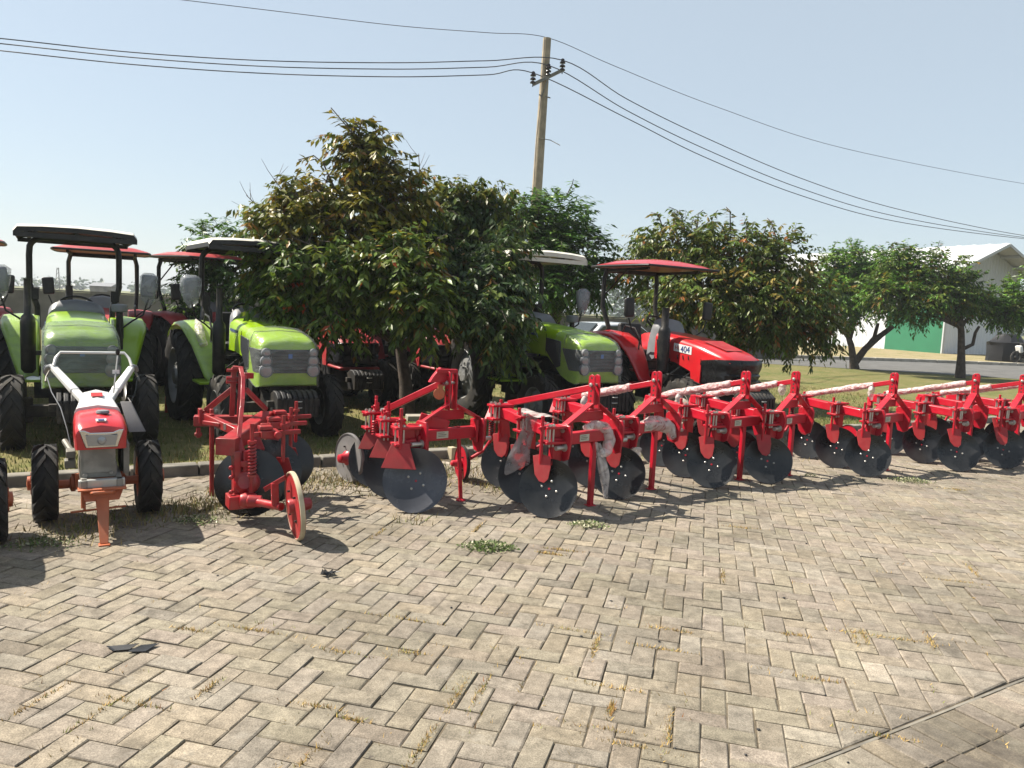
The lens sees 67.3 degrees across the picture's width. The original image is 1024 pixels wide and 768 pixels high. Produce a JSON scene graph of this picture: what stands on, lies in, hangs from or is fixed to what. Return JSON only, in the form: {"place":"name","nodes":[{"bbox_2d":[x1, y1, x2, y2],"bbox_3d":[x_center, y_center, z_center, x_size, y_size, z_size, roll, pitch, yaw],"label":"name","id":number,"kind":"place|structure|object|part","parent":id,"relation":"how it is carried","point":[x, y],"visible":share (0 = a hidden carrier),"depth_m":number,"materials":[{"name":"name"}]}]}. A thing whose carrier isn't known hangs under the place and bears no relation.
{"place":"outdoors","nodes":[
{"label":"outdoors","id":0,"kind":"place"},
{"bbox_2d":[55,268,59,291],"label":"lattice mast","id":1,"kind":"object","parent":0,"point":[56,278],"visible":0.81,"depth_m":148.93,"materials":[{"name":"metal"}]},
{"bbox_2d":[89,282,120,294],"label":"house","id":2,"kind":"structure","parent":0,"point":[99,287],"depth_m":117.97,"materials":[{"name":"white concrete"}]},
{"bbox_2d":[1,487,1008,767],"bbox_3d":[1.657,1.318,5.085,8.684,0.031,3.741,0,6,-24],"label":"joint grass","id":3,"kind":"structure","parent":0,"point":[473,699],"depth_m":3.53,"materials":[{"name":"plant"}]},
{"bbox_2d":[0,423,1023,767],"bbox_3d":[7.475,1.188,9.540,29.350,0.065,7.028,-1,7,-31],"label":"paving","id":4,"kind":"structure","parent":0,"point":[56,620],"depth_m":4.21,"materials":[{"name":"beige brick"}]},
{"bbox_2d":[0,458,13,541],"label":"walking tractor","id":5,"kind":"object","parent":4,"relation":"on","point":[6,498],"visible":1,"depth_m":5.02,"materials":[{"name":"black metal"}]},
{"bbox_2d":[0,536,83,552],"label":"weed clump","id":6,"kind":"object","parent":4,"relation":"on","point":[39,542],"visible":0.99,"depth_m":5.15,"materials":[{"name":"green plant"}]},
{"bbox_2d":[26,349,163,546],"bbox_3d":[-3.149,0.387,5.850,0.929,1.257,1.657,-1,7,-31],"label":"walking tractor","id":7,"kind":"object","parent":4,"relation":"on","point":[100,426],"visible":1,"depth_m":5.56,"materials":[{"name":"metal"}]},
{"bbox_2d":[107,643,158,651],"bbox_3d":[-1.851,1.280,3.739,0.238,0.018,0.071,1,6,-13],"label":"plastic scrap","id":8,"kind":"object","parent":4,"relation":"on","point":[143,648],"visible":1,"depth_m":3.74,"materials":[{"name":"grey plastic"}]},
{"bbox_2d":[163,514,226,526],"bbox_3d":[-2.413,1.019,5.878,0.458,0.054,0.324,3,6,0],"label":"weed clump","id":9,"kind":"object","parent":4,"relation":"on","point":[199,517],"visible":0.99,"depth_m":5.86,"materials":[{"name":"green plant"}]},
{"bbox_2d":[193,366,313,540],"bbox_3d":[-1.882,0.482,6.144,0.977,1.134,1.940,-1,7,-31],"label":"disc plough","id":10,"kind":"object","parent":4,"relation":"on","point":[273,468],"visible":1,"depth_m":6.09,"materials":[{"name":"red paint"}]},
{"bbox_2d":[320,568,340,576],"bbox_3d":[-1.154,1.189,4.875,0.114,0.040,0.123,-1,7,-31],"label":"plastic scrap","id":11,"kind":"object","parent":4,"relation":"on","point":[325,572],"visible":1,"depth_m":4.85,"materials":[{"name":"grey plastic"}]},
{"bbox_2d":[0,433,808,551],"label":"kerbside grass","id":12,"kind":"structure","parent":4,"relation":"on","point":[175,508],"depth_m":6.14,"materials":[{"name":"green plant"}]},
{"bbox_2d":[335,367,490,512],"bbox_3d":[-1.092,0.416,6.888,1.614,1.194,0.938,5,6,22],"label":"disc plough","id":13,"kind":"object","parent":4,"relation":"on","point":[396,463],"visible":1,"depth_m":6.71,"materials":[{"name":"red paint"}]},
{"bbox_2d":[447,446,456,459],"bbox_3d":[-0.682,0.785,8.749,0.070,0.140,0.090,-2,8,-40],"label":"timber stub","id":14,"kind":"object","parent":4,"relation":"on","point":[451,452],"visible":0.84,"depth_m":8.71,"materials":[{"name":"beige wood"}]},
{"bbox_2d":[456,538,519,553],"bbox_3d":[-0.166,1.159,5.581,0.369,0.059,0.344,-3,8,-43],"label":"weed clump","id":15,"kind":"object","parent":4,"relation":"on","point":[490,543],"visible":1,"depth_m":5.56,"materials":[{"name":"green plant"}]},
{"bbox_2d":[450,374,627,517],"bbox_3d":[0.050,0.455,7.053,1.780,1.194,1.032,6,7,28],"label":"disc plough","id":16,"kind":"object","parent":4,"relation":"on","point":[520,469],"visible":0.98,"depth_m":6.82,"materials":[{"name":"red paint"}]},
{"bbox_2d":[566,519,612,528],"bbox_3d":[0.635,1.130,6.263,0.386,0.056,0.221,3,6,0],"label":"weed clump","id":17,"kind":"object","parent":4,"relation":"on","point":[588,523],"visible":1,"depth_m":6.26,"materials":[{"name":"green plant"}]},
{"bbox_2d":[535,371,682,499],"bbox_3d":[0.736,0.414,7.799,1.779,1.194,1.032,6,6,27],"label":"disc plough","id":18,"kind":"object","parent":4,"relation":"on","point":[626,468],"visible":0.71,"depth_m":7.56,"materials":[{"name":"red paint"}]},
{"bbox_2d":[629,371,766,487],"bbox_3d":[1.821,0.397,8.490,1.779,1.194,1.032,6,7,30],"label":"disc plough","id":19,"kind":"object","parent":4,"relation":"on","point":[705,460],"visible":0.82,"depth_m":8.26,"materials":[{"name":"red paint"}]},
{"bbox_2d":[689,371,814,483],"bbox_3d":[2.473,0.396,8.816,1.779,1.194,1.032,6,6,26],"label":"disc plough","id":20,"kind":"object","parent":4,"relation":"on","point":[768,458],"visible":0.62,"depth_m":8.53,"materials":[{"name":"red paint"}]},
{"bbox_2d":[765,373,911,476],"bbox_3d":[3.881,0.400,9.458,1.779,1.194,1.032,6,7,31],"label":"disc plough","id":21,"kind":"object","parent":4,"relation":"on","point":[865,453],"visible":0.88,"depth_m":9.29,"materials":[{"name":"red paint"}]},
{"bbox_2d":[885,475,935,483],"bbox_3d":[4.513,1.072,8.706,0.573,0.055,0.358,3,6,0],"label":"weed clump","id":22,"kind":"object","parent":4,"relation":"on","point":[911,479],"visible":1,"depth_m":8.70,"materials":[{"name":"green plant"}]},
{"bbox_2d":[799,678,1023,767],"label":"border strip","id":23,"kind":"object","parent":4,"relation":"on","point":[902,727],"depth_m":3.40,"materials":[{"name":"concrete"}]},
{"bbox_2d":[842,373,988,470],"bbox_3d":[5.227,0.406,10.052,1.779,1.194,1.032,6,6,26],"label":"disc plough","id":24,"kind":"object","parent":4,"relation":"on","point":[956,447],"visible":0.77,"depth_m":9.90,"materials":[{"name":"red paint"}]},
{"bbox_2d":[909,374,1023,468],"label":"disc plough","id":25,"kind":"object","parent":4,"relation":"on","point":[1001,445],"visible":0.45,"depth_m":9.92,"materials":[{"name":"red paint"}]},
{"bbox_2d":[944,385,1023,439],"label":"disc plough","id":26,"kind":"object","parent":4,"relation":"on","point":[996,402],"visible":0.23,"depth_m":10.99,"materials":[{"name":"red paint"}]},
{"bbox_2d":[0,335,1023,472],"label":"lawn","id":27,"kind":"structure","parent":0,"point":[822,378],"depth_m":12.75,"materials":[{"name":"green plant"}]},
{"bbox_2d":[0,240,14,318],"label":"tractor","id":28,"kind":"object","parent":27,"relation":"on","point":[11,280],"visible":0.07,"depth_m":11.62,"materials":[{"name":"metal"}]},
{"bbox_2d":[0,224,159,450],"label":"tractor","id":29,"kind":"object","parent":27,"relation":"on","point":[76,325],"visible":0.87,"depth_m":8.71,"materials":[{"name":"green metal"}]},
{"bbox_2d":[42,245,158,373],"bbox_3d":[-6.797,-1.092,12.751,1.745,2.455,3.315,0,6,-27],"label":"tractor","id":30,"kind":"object","parent":27,"relation":"on","point":[103,300],"visible":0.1,"depth_m":13.31,"materials":[{"name":"red iron"},{"name":"rubber"},{"name":"red paint"}]},
{"bbox_2d":[164,396,167,412],"bbox_3d":[-4.758,0.151,10.835,0.159,0.570,0.249,6,7,30],"label":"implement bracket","id":31,"kind":"object","parent":27,"relation":"on","point":[165,409],"visible":0.02,"depth_m":10.77,"materials":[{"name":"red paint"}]},
{"bbox_2d":[146,252,256,387],"bbox_3d":[-5.139,-1.116,13.790,3.315,2.455,1.745,7,7,35],"label":"tractor","id":32,"kind":"object","parent":27,"relation":"on","point":[164,320],"visible":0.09,"depth_m":13.57,"materials":[{"name":"red iron"},{"name":"rubber"},{"name":"red paint"}]},
{"bbox_2d":[153,210,265,319],"bbox_3d":[-5.370,-1.601,14.211,2.243,3.252,1.752,3,6,0],"label":"tree","id":33,"kind":"object","parent":27,"relation":"on","point":[217,274],"visible":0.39,"depth_m":13.99,"materials":[{"name":"green plant"}]},
{"bbox_2d":[164,237,344,442],"bbox_3d":[-3.251,-0.616,9.847,1.816,2.435,3.295,-1,7,-34],"label":"tractor","id":34,"kind":"object","parent":27,"relation":"on","point":[281,362],"visible":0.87,"depth_m":9.44,"materials":[{"name":"green metal"}]},
{"bbox_2d":[225,108,475,415],"bbox_3d":[-2.035,-1.559,10.493,3.450,4.266,3.091,3,6,0],"label":"tree","id":35,"kind":"object","parent":27,"relation":"on","point":[370,280],"visible":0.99,"depth_m":9.79,"materials":[{"name":"green plant"}]},
{"bbox_2d":[316,310,398,406],"bbox_3d":[-3.034,-0.913,12.797,1.745,2.455,3.315,-1,7,-35],"label":"tractor","id":36,"kind":"object","parent":27,"relation":"on","point":[376,376],"visible":0.41,"depth_m":11.85,"materials":[{"name":"black rubber"}]},
{"bbox_2d":[343,328,462,405],"bbox_3d":[-1.757,-0.914,13.425,1.745,2.455,3.315,-2,8,-41],"label":"tractor","id":37,"kind":"object","parent":27,"relation":"on","point":[421,377],"visible":0.13,"depth_m":12.48,"materials":[{"name":"metal"}]},
{"bbox_2d":[405,414,429,420],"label":"concrete block","id":38,"kind":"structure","parent":27,"relation":"on","point":[414,417],"depth_m":11.12,"materials":[{"name":"white concrete"}]},
{"bbox_2d":[399,174,548,401],"bbox_3d":[-0.817,-1.331,11.414,2.681,3.718,4.479,3,6,0],"label":"tree","id":39,"kind":"object","parent":27,"relation":"on","point":[501,324],"visible":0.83,"depth_m":10.65,"materials":[{"name":"green plant"}]},
{"bbox_2d":[448,249,634,434],"bbox_3d":[0.515,-0.692,11.576,1.864,2.606,3.497,-1,7,-31],"label":"tractor","id":40,"kind":"object","parent":27,"relation":"on","point":[568,357],"visible":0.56,"depth_m":10.91,"materials":[{"name":"green metal"}]},
{"bbox_2d":[527,37,564,310],"bbox_3d":[0.846,-5.122,22.496,0.980,9.661,0.539,3,6,5],"label":"utility pole","id":41,"kind":"object","parent":27,"relation":"on","point":[543,81],"visible":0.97,"depth_m":22.20,"materials":[{"name":"weathered wood"},{"name":"brown porcelain"},{"name":"galvanised steel"}]},
{"bbox_2d":[0,43,1023,237],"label":"power line","id":42,"kind":"object","parent":41,"relation":"attached to","point":[458,68],"visible":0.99,"depth_m":21.55,"materials":[{"name":"black rubber"}]},
{"bbox_2d":[0,38,1023,235],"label":"power line","id":43,"kind":"object","parent":41,"relation":"attached to","point":[465,61],"visible":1,"depth_m":21.88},
{"bbox_2d":[0,50,1023,238],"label":"power line","id":44,"kind":"object","parent":41,"relation":"attached to","point":[451,76],"visible":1,"depth_m":21.31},
{"bbox_2d":[184,0,1023,183],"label":"power line","id":45,"kind":"object","parent":41,"relation":"attached to","point":[568,45],"visible":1,"depth_m":21.95,"materials":[{"name":"black rubber"}]},
{"bbox_2d":[506,179,625,325],"bbox_3d":[0.933,-2.085,16.135,2.844,4.442,2.338,3,6,0],"label":"tree","id":46,"kind":"object","parent":27,"relation":"on","point":[558,234],"visible":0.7,"depth_m":15.75,"materials":[{"name":"green plant"}]},
{"bbox_2d":[568,322,647,334],"bbox_3d":[2.530,-1.046,21.983,4.242,1.460,1.720,-1,7,-31],"label":"parked car","id":47,"kind":"object","parent":27,"relation":"on","point":[592,326],"visible":0.02,"depth_m":21.24,"materials":[{"name":"white paint"}]},
{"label":"windows","id":48,"kind":"part","parent":47,"relation":"part of","materials":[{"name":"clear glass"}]},
{"bbox_2d":[590,259,774,429],"bbox_3d":[2.624,-0.628,11.983,1.832,2.602,3.481,-1,7,-31],"label":"tractor","id":49,"kind":"object","parent":27,"relation":"on","point":[676,354],"visible":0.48,"depth_m":11.70,"materials":[{"name":"red metal"}]},
{"bbox_2d":[605,207,862,374],"bbox_3d":[4.252,-1.523,15.073,5.000,3.860,3.019,3,6,0],"label":"tree","id":50,"kind":"object","parent":27,"relation":"on","point":[756,302],"visible":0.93,"depth_m":14.62,"materials":[{"name":"green plant"}]},
{"bbox_2d":[810,238,906,368],"bbox_3d":[12.832,-2.974,28.468,4.003,4.975,2.987,3,6,0],"label":"tree","id":51,"kind":"object","parent":27,"relation":"on","point":[843,265],"visible":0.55,"depth_m":28.21,"materials":[{"name":"green plant"}]},
{"bbox_2d":[847,238,1002,377],"bbox_3d":[14.233,-2.578,26.297,5.506,4.697,3.168,3,6,0],"label":"tree","id":52,"kind":"object","parent":27,"relation":"on","point":[952,298],"visible":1,"depth_m":26.00,"materials":[{"name":"green plant"}]},
{"bbox_2d":[0,0,1023,316],"label":"sky","id":53,"kind":"structure","parent":0,"point":[144,152],"materials":[{"name":"blue"}]},
{"bbox_2d":[14,286,1023,339],"bbox_3d":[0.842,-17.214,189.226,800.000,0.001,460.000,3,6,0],"label":"ground","id":54,"kind":"structure","parent":0,"point":[237,297],"depth_m":280.36,"materials":[{"name":"green plant"}]},
{"bbox_2d":[0,287,791,359],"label":"boundary wall","id":55,"kind":"structure","parent":54,"relation":"on","point":[14,301],"depth_m":30.63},
{"bbox_2d":[7,416,996,486],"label":"kerb","id":56,"kind":"structure","parent":54,"relation":"on","point":[17,479],"depth_m":7.42,"materials":[{"name":"concrete"}]},
{"bbox_2d":[7,272,1023,335],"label":"trees","id":57,"kind":"object","parent":54,"relation":"on","point":[129,287],"visible":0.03,"depth_m":286.88,"materials":[{"name":"green plant"}]},
{"bbox_2d":[597,279,1023,335],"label":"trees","id":58,"kind":"object","parent":54,"relation":"on","point":[614,296],"visible":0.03,"depth_m":160.36,"materials":[{"name":"green plant"}]},
{"bbox_2d":[769,243,1023,354],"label":"warehouse","id":59,"kind":"structure","parent":54,"relation":"on","point":[999,261],"depth_m":48.38,"materials":[{"name":"white metal"}]},
{"bbox_2d":[884,305,946,353],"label":"door","id":60,"kind":"structure","parent":59,"relation":"in","point":[934,342],"depth_m":48.32,"materials":[{"name":"green metal"}]},
{"bbox_2d":[796,355,1023,365],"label":"kerb","id":61,"kind":"structure","parent":54,"relation":"on","point":[929,360],"depth_m":36.95,"materials":[{"name":"grey concrete"}]},
{"bbox_2d":[756,358,1023,378],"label":"road","id":62,"kind":"structure","parent":0,"point":[1005,371],"depth_m":31.97,"materials":[{"name":"grey asphalt"}]},
{"bbox_2d":[797,345,1018,362],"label":"verge","id":63,"kind":"structure","parent":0,"point":[881,353],"depth_m":42.10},
{"bbox_2d":[985,333,1023,362],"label":"covered stack","id":64,"kind":"object","parent":63,"relation":"on","point":[1001,348],"visible":0.81,"depth_m":39.16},
{"bbox_2d":[1010,342,1023,362],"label":"motorcycle","id":65,"kind":"object","parent":63,"relation":"on","point":[1019,350],"visible":1,"depth_m":38.32,"materials":[{"name":"rubber"}]},
{"bbox_2d":[977,264,1023,341],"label":"tree","id":66,"kind":"object","parent":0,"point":[1010,308],"visible":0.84,"depth_m":26.43,"materials":[{"name":"green plant"}]}
]}

